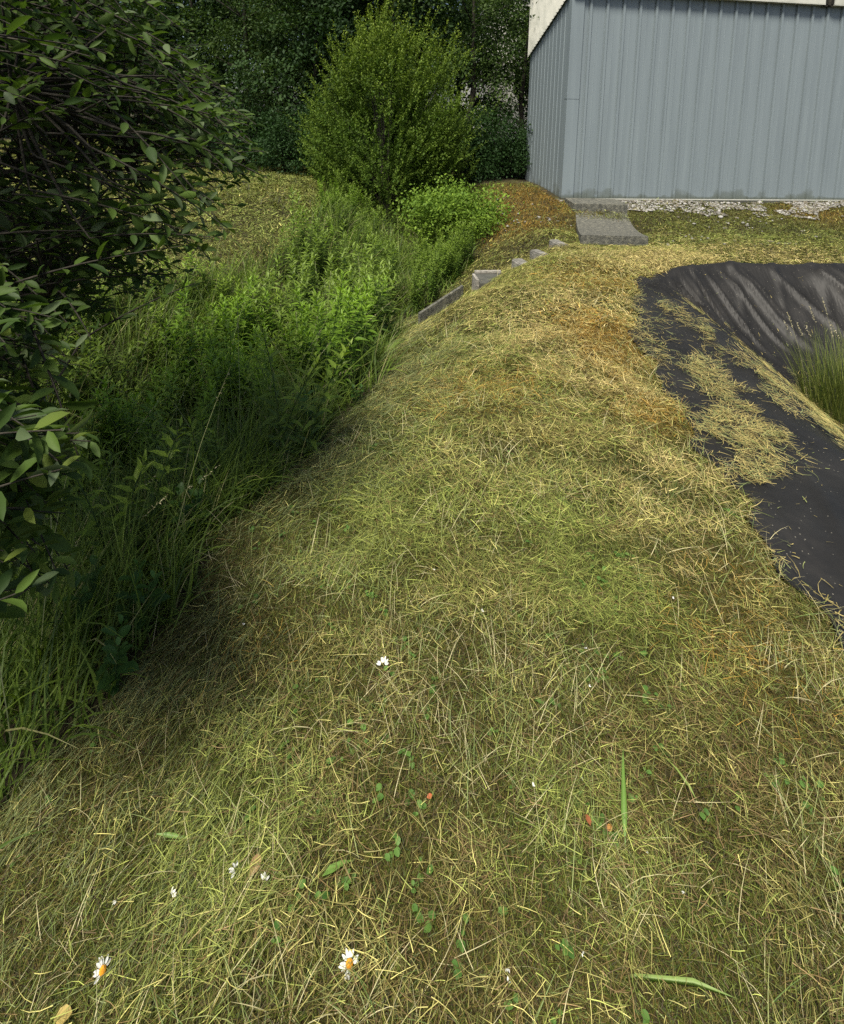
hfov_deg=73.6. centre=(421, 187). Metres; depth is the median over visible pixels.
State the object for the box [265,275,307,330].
leafy herb
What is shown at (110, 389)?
leafy herb
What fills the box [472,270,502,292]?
inlet box
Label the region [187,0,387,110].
broadleaf tree
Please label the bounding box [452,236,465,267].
leafy herb
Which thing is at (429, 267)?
leafy herb
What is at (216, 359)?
leafy herb
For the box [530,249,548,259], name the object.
concrete block
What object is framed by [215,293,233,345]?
leafy herb
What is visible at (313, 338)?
leafy herb
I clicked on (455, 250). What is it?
leafy herb
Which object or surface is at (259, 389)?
leafy herb
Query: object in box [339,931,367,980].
daisy
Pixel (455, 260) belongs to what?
leafy herb
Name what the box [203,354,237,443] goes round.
leafy herb
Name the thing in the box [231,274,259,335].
leafy herb
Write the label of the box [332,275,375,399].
leafy herb
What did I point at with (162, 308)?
ditch weed
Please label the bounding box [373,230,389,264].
leafy herb
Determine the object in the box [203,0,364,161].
broadleaf tree
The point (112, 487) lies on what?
ditch weed
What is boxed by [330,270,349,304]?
leafy herb
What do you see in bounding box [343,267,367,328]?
leafy herb
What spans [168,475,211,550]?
dock plant
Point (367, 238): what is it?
leafy herb
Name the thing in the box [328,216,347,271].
leafy herb
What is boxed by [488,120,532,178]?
undergrowth shrub
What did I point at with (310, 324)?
leafy herb
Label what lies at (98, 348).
ditch weed
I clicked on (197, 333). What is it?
leafy herb
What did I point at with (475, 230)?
leafy herb
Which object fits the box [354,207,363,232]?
leafy herb
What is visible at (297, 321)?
leafy herb
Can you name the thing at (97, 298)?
ditch weed
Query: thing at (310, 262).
leafy herb
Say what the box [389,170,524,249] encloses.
leafy shrub
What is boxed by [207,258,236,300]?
ditch weed
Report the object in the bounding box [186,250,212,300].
ditch weed
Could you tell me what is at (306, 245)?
leafy herb
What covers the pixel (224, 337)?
leafy herb
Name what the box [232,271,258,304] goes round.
ditch weed
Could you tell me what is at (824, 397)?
rush clump
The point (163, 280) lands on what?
ditch weed
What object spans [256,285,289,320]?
ditch weed
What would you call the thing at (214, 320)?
leafy herb
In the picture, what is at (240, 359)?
leafy herb
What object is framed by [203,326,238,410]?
ditch weed
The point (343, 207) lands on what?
leafy herb
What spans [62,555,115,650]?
dock plant
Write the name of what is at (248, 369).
leafy herb
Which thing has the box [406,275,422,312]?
leafy herb
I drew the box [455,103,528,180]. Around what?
undergrowth shrub
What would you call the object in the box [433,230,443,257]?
leafy herb
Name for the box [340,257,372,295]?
leafy herb
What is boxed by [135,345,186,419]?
ditch weed
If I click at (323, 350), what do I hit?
leafy herb
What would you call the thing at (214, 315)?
leafy herb
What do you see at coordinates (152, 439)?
ditch weed
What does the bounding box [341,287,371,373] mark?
leafy herb
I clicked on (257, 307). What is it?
leafy herb
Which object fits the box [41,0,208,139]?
broadleaf tree
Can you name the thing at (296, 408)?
ditch weed
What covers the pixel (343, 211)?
leafy herb
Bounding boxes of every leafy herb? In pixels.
[73,373,115,463]
[88,389,139,480]
[91,400,128,488]
[95,377,144,471]
[101,398,128,462]
[120,393,161,472]
[123,411,149,482]
[133,383,164,483]
[142,364,167,416]
[146,408,176,458]
[152,313,187,379]
[153,363,187,447]
[166,358,200,417]
[167,315,203,411]
[169,279,195,362]
[174,301,215,397]
[183,380,219,463]
[186,357,215,428]
[189,367,221,429]
[193,325,214,362]
[196,311,240,393]
[196,332,216,381]
[201,322,244,437]
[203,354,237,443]
[204,300,226,340]
[204,327,231,397]
[205,308,248,353]
[205,380,234,439]
[207,331,249,386]
[212,365,235,397]
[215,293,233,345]
[216,294,235,347]
[217,317,240,353]
[217,356,243,414]
[218,363,235,426]
[222,296,236,331]
[222,345,254,438]
[223,325,262,431]
[224,335,239,353]
[225,290,256,357]
[230,276,258,368]
[230,373,253,427]
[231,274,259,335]
[233,333,247,356]
[233,354,252,373]
[235,355,264,428]
[236,363,264,419]
[237,305,250,338]
[238,266,265,345]
[238,292,266,340]
[245,276,268,331]
[245,324,266,370]
[246,327,276,368]
[247,293,271,345]
[248,308,269,346]
[251,327,275,380]
[251,373,280,430]
[254,346,281,416]
[255,286,283,363]
[255,308,272,352]
[257,309,274,342]
[258,256,282,311]
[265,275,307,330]
[265,347,280,382]
[270,222,291,280]
[271,290,287,370]
[272,265,300,322]
[274,275,299,350]
[275,300,310,379]
[278,307,314,381]
[280,323,299,395]
[282,209,311,272]
[284,240,300,298]
[285,186,304,254]
[286,254,316,309]
[286,307,298,337]
[287,315,310,402]
[288,287,314,347]
[288,325,319,368]
[288,327,316,393]
[290,250,318,312]
[290,283,312,335]
[294,205,312,254]
[294,205,319,272]
[296,217,322,272]
[298,250,314,300]
[298,272,330,323]
[299,238,317,301]
[300,301,329,386]
[302,307,322,348]
[304,268,321,319]
[305,230,319,284]
[305,331,324,384]
[306,269,350,403]
[310,216,330,269]
[311,291,347,329]
[312,218,331,288]
[312,225,327,287]
[312,297,339,367]
[314,213,325,247]
[314,271,333,308]
[315,198,328,236]
[317,178,325,206]
[320,267,340,304]
[322,249,334,298]
[323,273,338,322]
[323,299,341,338]
[325,309,357,398]
[327,233,346,280]
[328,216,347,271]
[328,254,354,293]
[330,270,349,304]
[331,243,350,273]
[331,275,345,315]
[331,286,359,384]
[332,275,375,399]
[333,169,340,195]
[333,243,361,291]
[335,185,343,209]
[336,193,351,226]
[336,194,347,230]
[337,270,366,293]
[338,285,381,369]
[340,194,348,230]
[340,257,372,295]
[341,244,373,290]
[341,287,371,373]
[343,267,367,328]
[344,265,370,303]
[346,183,359,222]
[348,233,372,294]
[348,289,366,364]
[349,227,355,247]
[350,296,369,349]
[351,256,369,286]
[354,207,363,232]
[354,279,373,341]
[355,214,369,257]
[357,267,399,341]
[359,264,386,317]
[360,210,368,231]
[362,192,371,218]
[363,275,389,342]
[365,274,387,339]
[366,227,383,279]
[366,260,392,343]
[367,254,392,324]
[367,291,377,339]
[369,272,399,334]
[370,205,381,240]
[371,207,389,236]
[372,269,394,324]
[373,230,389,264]
[379,232,391,265]
[381,240,399,300]
[386,240,394,272]
[387,242,399,295]
[388,199,399,230]
[393,203,407,228]
[396,219,402,244]
[405,241,423,281]
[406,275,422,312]
[410,236,418,266]
[411,263,427,298]
[411,270,427,308]
[415,230,422,265]
[415,259,423,295]
[416,237,429,271]
[420,247,440,287]
[421,261,434,298]
[422,247,448,292]
[423,249,433,283]
[424,220,441,249]
[425,258,445,303]
[430,256,440,285]
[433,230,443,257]
[433,240,459,268]
[434,221,448,245]
[435,237,445,261]
[436,225,459,249]
[436,240,452,284]
[438,241,453,289]
[438,247,451,284]
[446,258,454,282]
[448,229,463,265]
[448,236,461,275]
[449,230,462,273]
[450,248,460,282]
[451,248,463,278]
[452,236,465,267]
[454,222,459,246]
[456,221,471,261]
[458,219,466,262]
[459,222,475,260]
[464,233,474,263]
[467,217,486,245]
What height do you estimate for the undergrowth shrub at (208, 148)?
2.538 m
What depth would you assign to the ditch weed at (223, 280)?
5.92 m
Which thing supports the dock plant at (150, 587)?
on the ground at (512, 179)
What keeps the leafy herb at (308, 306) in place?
on the ground at (512, 179)
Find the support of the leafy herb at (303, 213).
on the ground at (512, 179)
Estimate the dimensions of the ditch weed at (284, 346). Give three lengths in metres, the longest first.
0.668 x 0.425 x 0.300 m
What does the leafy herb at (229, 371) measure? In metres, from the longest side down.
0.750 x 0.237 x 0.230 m
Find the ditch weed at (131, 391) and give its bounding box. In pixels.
[111,378,160,402]
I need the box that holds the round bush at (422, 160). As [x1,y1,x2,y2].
[284,0,499,218]
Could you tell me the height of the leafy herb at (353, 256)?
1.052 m
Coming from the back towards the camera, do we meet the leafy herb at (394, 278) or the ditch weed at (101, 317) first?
the leafy herb at (394, 278)
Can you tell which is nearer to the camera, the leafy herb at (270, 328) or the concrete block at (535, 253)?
the leafy herb at (270, 328)
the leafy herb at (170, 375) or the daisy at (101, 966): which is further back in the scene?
the leafy herb at (170, 375)
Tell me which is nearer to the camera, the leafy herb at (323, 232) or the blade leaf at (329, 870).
the blade leaf at (329, 870)
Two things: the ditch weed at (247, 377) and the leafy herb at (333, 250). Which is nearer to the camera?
the ditch weed at (247, 377)
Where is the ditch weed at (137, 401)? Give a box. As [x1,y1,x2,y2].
[125,382,141,432]
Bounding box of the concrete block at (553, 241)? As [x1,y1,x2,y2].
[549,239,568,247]
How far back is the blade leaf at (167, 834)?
1.28 m
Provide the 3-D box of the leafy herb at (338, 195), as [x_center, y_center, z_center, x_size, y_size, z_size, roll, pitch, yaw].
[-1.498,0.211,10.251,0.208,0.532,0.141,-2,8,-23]
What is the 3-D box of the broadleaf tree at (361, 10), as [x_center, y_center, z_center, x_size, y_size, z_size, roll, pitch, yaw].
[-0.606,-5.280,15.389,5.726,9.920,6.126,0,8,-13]
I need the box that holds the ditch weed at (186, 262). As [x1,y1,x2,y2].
[160,247,196,308]
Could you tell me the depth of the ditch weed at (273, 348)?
5.26 m
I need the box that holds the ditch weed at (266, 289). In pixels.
[245,271,273,315]
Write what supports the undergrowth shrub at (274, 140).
on the ground at (512, 179)
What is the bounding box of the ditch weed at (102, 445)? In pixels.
[77,421,112,493]
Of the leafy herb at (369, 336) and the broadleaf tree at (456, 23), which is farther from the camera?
the broadleaf tree at (456, 23)
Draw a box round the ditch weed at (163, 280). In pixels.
[143,257,177,309]
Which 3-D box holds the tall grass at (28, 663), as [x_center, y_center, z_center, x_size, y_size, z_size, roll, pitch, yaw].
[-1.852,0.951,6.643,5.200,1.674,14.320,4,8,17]
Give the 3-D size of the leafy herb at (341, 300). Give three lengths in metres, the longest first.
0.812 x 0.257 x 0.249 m
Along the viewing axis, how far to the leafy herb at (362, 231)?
8.75 m
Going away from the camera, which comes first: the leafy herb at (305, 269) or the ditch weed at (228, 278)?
the ditch weed at (228, 278)
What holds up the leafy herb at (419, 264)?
on the ground at (512, 179)
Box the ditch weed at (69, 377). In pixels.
[52,340,85,420]
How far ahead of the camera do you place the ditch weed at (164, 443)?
2.60 m
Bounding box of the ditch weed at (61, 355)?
[39,316,76,402]
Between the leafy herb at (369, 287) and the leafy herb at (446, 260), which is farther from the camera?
the leafy herb at (446, 260)
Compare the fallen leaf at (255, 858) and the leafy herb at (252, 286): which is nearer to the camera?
the fallen leaf at (255, 858)
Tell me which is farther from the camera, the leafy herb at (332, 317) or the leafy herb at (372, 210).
the leafy herb at (372, 210)
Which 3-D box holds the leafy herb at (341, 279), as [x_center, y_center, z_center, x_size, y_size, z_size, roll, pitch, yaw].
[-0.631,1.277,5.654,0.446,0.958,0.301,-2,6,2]
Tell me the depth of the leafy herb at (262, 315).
5.31 m
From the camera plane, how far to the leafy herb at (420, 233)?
9.31 m
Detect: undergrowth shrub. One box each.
[167,87,236,158]
[199,93,294,168]
[235,102,321,173]
[289,101,362,176]
[422,102,512,185]
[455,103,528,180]
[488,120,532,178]
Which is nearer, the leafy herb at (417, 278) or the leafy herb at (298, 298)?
the leafy herb at (298, 298)
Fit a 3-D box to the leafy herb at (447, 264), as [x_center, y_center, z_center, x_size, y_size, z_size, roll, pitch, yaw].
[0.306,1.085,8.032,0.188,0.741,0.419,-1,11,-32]
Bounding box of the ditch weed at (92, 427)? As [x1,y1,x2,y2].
[50,405,103,511]
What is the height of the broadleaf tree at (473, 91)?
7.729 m
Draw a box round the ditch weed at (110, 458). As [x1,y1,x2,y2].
[58,431,125,551]
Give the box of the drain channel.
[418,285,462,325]
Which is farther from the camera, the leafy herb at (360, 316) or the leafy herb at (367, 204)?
the leafy herb at (367, 204)
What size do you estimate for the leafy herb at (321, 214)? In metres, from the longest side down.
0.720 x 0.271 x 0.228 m
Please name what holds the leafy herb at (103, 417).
on the ground at (512, 179)
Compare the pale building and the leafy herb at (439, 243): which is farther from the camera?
the pale building
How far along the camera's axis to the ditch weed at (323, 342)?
3.97 m
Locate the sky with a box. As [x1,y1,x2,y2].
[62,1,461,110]
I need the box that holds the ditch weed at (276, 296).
[268,289,293,357]
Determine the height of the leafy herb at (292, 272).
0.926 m
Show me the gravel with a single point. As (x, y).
(803, 205)
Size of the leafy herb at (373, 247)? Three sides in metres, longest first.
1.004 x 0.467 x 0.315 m
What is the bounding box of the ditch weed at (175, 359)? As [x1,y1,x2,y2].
[145,332,188,425]
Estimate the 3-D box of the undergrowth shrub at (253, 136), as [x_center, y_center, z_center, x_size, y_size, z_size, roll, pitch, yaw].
[-4.618,-1.379,14.706,2.419,2.284,2.550,-3,8,-28]
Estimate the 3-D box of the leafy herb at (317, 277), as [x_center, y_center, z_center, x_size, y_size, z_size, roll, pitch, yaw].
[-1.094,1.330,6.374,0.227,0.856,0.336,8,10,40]
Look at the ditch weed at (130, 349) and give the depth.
4.51 m
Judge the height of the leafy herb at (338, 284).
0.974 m
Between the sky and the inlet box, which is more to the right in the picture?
the inlet box
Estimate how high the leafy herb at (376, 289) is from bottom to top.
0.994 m
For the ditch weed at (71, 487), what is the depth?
3.31 m
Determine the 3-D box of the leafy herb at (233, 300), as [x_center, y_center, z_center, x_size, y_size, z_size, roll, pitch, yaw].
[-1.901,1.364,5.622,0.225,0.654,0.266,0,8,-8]
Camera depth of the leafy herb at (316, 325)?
4.38 m
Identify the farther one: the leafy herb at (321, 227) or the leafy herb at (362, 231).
the leafy herb at (362, 231)
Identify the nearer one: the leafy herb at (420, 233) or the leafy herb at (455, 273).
the leafy herb at (455, 273)
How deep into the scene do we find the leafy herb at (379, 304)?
5.59 m
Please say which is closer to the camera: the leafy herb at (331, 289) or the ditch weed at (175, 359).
the ditch weed at (175, 359)
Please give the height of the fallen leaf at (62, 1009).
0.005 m
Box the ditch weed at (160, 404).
[115,375,179,460]
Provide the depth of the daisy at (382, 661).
1.62 m
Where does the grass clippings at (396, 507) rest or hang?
on the ground at (512, 179)
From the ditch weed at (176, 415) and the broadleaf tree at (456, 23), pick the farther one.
the broadleaf tree at (456, 23)
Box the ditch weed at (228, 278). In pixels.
[217,270,232,313]
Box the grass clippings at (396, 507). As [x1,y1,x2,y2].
[0,139,843,1023]
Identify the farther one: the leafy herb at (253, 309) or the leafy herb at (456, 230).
the leafy herb at (456, 230)
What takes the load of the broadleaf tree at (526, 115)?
on the ground at (512, 179)
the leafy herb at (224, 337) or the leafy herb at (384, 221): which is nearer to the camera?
the leafy herb at (224, 337)
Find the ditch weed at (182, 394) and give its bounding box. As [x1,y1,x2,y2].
[162,366,197,429]
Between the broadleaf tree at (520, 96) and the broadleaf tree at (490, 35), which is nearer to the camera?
the broadleaf tree at (520, 96)
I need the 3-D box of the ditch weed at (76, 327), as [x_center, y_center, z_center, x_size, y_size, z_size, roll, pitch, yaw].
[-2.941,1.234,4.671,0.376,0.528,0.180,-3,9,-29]
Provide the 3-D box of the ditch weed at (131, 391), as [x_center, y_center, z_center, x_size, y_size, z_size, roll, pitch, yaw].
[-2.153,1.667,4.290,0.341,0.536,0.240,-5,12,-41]
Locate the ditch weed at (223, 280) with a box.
[205,271,226,317]
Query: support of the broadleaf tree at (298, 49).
on the ground at (512, 179)
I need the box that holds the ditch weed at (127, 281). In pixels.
[121,244,153,311]
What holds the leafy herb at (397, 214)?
on the ground at (512, 179)
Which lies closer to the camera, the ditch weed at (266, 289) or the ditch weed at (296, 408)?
the ditch weed at (296, 408)
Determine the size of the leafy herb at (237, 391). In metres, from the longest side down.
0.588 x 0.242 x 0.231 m
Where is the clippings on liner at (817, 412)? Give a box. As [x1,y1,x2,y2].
[622,274,843,640]
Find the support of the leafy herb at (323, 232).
on the ground at (512, 179)
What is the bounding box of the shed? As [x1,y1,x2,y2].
[524,0,843,203]
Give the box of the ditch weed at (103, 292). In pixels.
[92,260,113,321]
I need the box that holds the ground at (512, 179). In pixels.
[0,113,843,1023]
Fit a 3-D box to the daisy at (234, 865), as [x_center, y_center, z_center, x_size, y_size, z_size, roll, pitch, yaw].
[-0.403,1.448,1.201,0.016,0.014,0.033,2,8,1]
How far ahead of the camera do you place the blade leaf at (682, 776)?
1.34 m
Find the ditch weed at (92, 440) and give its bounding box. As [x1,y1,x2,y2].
[67,385,108,484]
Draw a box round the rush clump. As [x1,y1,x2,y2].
[766,299,843,426]
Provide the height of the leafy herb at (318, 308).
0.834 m
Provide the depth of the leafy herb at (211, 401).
3.62 m
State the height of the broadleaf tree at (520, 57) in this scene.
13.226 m
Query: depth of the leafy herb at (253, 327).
4.77 m
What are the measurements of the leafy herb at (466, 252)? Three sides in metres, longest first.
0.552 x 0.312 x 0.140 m
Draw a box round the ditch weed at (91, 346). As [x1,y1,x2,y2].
[74,319,111,386]
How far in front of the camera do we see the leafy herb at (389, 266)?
6.25 m
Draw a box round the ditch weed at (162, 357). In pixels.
[159,353,194,393]
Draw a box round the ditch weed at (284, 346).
[268,313,302,378]
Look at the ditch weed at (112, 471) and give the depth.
3.04 m
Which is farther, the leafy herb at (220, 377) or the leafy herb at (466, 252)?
the leafy herb at (466, 252)
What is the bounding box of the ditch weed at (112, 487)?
[101,463,128,505]
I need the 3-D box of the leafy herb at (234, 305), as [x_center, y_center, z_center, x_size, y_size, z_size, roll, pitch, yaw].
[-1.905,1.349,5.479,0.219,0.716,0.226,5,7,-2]
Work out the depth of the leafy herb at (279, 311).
5.49 m
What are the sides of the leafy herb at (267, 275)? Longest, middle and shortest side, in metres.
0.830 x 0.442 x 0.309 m
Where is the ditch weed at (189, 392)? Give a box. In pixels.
[180,365,221,411]
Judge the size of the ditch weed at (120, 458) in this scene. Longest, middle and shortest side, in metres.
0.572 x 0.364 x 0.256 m
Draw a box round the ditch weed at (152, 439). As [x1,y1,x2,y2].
[141,418,186,497]
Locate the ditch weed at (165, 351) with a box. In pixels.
[151,333,180,363]
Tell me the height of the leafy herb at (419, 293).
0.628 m
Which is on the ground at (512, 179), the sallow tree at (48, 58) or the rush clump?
the sallow tree at (48, 58)
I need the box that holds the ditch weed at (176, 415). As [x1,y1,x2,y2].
[162,379,206,426]
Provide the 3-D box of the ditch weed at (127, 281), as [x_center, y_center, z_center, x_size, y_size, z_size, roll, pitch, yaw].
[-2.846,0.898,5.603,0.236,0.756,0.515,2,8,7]
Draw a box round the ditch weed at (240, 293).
[216,275,258,327]
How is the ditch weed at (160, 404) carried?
on the ground at (512, 179)
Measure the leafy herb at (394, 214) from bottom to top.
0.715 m
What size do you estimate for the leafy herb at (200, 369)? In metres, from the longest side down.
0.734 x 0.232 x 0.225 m
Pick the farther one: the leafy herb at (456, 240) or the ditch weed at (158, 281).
the leafy herb at (456, 240)
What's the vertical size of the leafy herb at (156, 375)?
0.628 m
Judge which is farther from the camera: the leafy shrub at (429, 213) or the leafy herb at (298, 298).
the leafy shrub at (429, 213)
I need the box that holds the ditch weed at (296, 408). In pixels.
[251,315,353,469]
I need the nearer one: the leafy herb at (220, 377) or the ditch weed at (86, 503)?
the ditch weed at (86, 503)
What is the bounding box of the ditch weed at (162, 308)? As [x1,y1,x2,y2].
[157,301,193,359]
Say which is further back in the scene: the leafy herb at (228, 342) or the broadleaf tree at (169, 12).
the broadleaf tree at (169, 12)
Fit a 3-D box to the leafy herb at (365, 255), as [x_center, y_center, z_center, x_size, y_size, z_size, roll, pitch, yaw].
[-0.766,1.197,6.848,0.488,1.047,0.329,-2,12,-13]
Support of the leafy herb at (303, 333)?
on the ground at (512, 179)
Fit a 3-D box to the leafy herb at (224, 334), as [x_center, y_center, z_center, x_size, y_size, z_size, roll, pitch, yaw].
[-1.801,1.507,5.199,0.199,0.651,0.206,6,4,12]
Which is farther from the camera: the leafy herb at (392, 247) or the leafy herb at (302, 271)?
the leafy herb at (392, 247)
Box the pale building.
[458,0,529,141]
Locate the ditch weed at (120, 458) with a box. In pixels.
[97,429,154,484]
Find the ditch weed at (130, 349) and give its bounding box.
[90,325,153,398]
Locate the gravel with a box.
[497,196,843,245]
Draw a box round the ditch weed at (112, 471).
[97,444,164,509]
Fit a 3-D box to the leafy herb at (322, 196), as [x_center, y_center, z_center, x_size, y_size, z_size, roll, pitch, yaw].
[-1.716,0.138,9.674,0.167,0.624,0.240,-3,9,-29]
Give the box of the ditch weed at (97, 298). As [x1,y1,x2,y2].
[90,282,112,328]
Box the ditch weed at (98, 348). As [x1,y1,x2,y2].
[42,342,105,417]
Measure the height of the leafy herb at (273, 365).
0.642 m
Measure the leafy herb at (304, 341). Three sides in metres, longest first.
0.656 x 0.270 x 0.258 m
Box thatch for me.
[0,351,843,1023]
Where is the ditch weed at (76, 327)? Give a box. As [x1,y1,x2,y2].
[48,313,86,355]
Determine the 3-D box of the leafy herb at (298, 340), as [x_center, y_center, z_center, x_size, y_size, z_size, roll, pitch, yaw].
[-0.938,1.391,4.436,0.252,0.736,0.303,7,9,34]
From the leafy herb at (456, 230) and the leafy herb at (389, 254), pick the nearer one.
the leafy herb at (389, 254)
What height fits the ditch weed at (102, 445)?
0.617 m
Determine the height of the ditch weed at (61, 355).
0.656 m
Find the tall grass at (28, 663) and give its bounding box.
[0,179,479,848]
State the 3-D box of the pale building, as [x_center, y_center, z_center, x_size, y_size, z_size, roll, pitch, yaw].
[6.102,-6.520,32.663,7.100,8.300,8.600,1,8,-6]
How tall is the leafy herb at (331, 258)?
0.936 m
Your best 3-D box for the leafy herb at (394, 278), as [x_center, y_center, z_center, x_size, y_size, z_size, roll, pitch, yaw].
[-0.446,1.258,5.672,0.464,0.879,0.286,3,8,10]
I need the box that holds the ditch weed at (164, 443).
[153,413,213,497]
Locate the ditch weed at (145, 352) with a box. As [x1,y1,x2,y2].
[135,319,173,374]
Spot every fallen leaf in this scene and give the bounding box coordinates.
[54,1004,71,1023]
[249,854,261,875]
[585,814,590,825]
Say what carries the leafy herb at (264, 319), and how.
on the ground at (512, 179)
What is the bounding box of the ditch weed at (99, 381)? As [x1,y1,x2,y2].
[80,337,110,401]
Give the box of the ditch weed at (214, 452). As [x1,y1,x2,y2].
[195,407,230,499]
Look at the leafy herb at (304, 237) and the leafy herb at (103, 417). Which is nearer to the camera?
the leafy herb at (103, 417)
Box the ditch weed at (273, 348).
[257,333,280,373]
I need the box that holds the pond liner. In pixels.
[627,260,843,651]
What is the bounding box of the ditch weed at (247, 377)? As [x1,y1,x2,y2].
[240,358,271,417]
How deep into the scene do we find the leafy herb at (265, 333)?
4.36 m
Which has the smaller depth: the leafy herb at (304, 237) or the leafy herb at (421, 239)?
the leafy herb at (304, 237)
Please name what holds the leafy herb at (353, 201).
on the ground at (512, 179)
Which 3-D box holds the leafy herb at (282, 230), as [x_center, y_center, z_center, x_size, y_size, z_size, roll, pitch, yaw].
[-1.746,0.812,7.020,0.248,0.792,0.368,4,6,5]
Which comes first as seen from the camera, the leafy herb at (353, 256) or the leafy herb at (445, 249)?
the leafy herb at (353, 256)
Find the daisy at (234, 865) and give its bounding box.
[229,862,237,877]
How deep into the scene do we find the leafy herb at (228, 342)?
4.93 m
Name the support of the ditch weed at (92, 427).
on the ground at (512, 179)
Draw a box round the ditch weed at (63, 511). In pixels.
[0,480,77,637]
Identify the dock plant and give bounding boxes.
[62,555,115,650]
[95,614,138,695]
[105,559,170,639]
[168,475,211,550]
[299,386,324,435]
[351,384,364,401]
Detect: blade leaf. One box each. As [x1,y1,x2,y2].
[157,832,196,840]
[323,860,351,875]
[621,753,626,846]
[622,973,736,998]
[667,759,696,799]
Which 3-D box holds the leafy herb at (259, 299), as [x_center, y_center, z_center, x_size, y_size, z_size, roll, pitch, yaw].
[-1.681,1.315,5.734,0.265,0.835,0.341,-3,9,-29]
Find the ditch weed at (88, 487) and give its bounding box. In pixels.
[55,463,112,525]
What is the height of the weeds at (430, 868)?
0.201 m
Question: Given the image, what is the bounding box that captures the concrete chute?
[565,198,647,245]
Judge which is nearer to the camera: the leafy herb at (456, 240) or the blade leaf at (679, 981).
the blade leaf at (679, 981)
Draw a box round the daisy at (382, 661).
[376,656,388,664]
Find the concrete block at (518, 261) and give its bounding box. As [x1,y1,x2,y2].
[511,258,526,268]
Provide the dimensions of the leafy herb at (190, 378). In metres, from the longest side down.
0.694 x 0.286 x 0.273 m
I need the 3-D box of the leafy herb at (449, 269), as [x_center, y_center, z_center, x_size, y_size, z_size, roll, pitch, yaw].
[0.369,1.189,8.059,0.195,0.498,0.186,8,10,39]
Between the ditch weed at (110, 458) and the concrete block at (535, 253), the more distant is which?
the concrete block at (535, 253)
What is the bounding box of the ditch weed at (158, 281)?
[145,245,168,303]
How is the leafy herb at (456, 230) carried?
on the ground at (512, 179)
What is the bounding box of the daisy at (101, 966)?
[93,936,110,983]
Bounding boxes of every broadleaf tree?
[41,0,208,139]
[112,0,265,145]
[119,0,263,112]
[154,0,322,153]
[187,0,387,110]
[194,0,337,131]
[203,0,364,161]
[213,0,399,156]
[254,0,471,137]
[292,0,512,159]
[354,0,503,147]
[373,0,530,179]
[415,0,527,143]
[451,0,529,107]
[453,0,538,175]
[485,0,529,126]
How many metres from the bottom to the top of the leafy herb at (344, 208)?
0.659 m
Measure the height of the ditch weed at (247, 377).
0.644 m
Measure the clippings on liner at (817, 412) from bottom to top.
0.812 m
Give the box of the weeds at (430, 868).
[10,382,843,1023]
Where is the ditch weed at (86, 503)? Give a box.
[59,415,190,586]
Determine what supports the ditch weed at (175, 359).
on the ground at (512, 179)
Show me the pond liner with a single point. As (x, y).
(739, 300)
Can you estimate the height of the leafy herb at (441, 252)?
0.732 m
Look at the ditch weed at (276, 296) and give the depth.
5.70 m
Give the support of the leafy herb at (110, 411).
on the ground at (512, 179)
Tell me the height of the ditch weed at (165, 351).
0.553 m
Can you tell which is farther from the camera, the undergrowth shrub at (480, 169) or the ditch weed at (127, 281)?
the undergrowth shrub at (480, 169)
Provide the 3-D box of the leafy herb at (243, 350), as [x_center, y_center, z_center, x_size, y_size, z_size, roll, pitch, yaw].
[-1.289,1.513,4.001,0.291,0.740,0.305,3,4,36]
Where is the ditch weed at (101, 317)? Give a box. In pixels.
[78,290,113,336]
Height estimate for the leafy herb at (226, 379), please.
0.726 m
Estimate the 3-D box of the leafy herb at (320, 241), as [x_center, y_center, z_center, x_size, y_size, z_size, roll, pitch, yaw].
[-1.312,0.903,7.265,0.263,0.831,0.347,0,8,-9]
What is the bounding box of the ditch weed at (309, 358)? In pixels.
[292,337,339,397]
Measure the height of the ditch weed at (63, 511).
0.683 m
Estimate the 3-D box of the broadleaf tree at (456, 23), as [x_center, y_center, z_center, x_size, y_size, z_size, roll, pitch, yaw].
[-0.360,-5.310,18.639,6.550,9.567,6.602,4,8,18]
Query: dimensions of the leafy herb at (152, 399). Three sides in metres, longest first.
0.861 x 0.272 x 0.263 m
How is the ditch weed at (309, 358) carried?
on the ground at (512, 179)
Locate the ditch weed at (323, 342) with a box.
[294,330,349,388]
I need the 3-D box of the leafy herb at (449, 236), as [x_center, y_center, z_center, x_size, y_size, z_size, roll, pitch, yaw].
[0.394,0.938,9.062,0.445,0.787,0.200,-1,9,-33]
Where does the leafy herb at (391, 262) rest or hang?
on the ground at (512, 179)
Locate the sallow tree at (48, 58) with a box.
[0,0,272,617]
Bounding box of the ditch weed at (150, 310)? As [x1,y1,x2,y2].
[137,292,176,343]
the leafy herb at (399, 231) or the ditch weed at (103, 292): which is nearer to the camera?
the ditch weed at (103, 292)
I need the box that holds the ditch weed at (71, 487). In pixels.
[44,445,101,528]

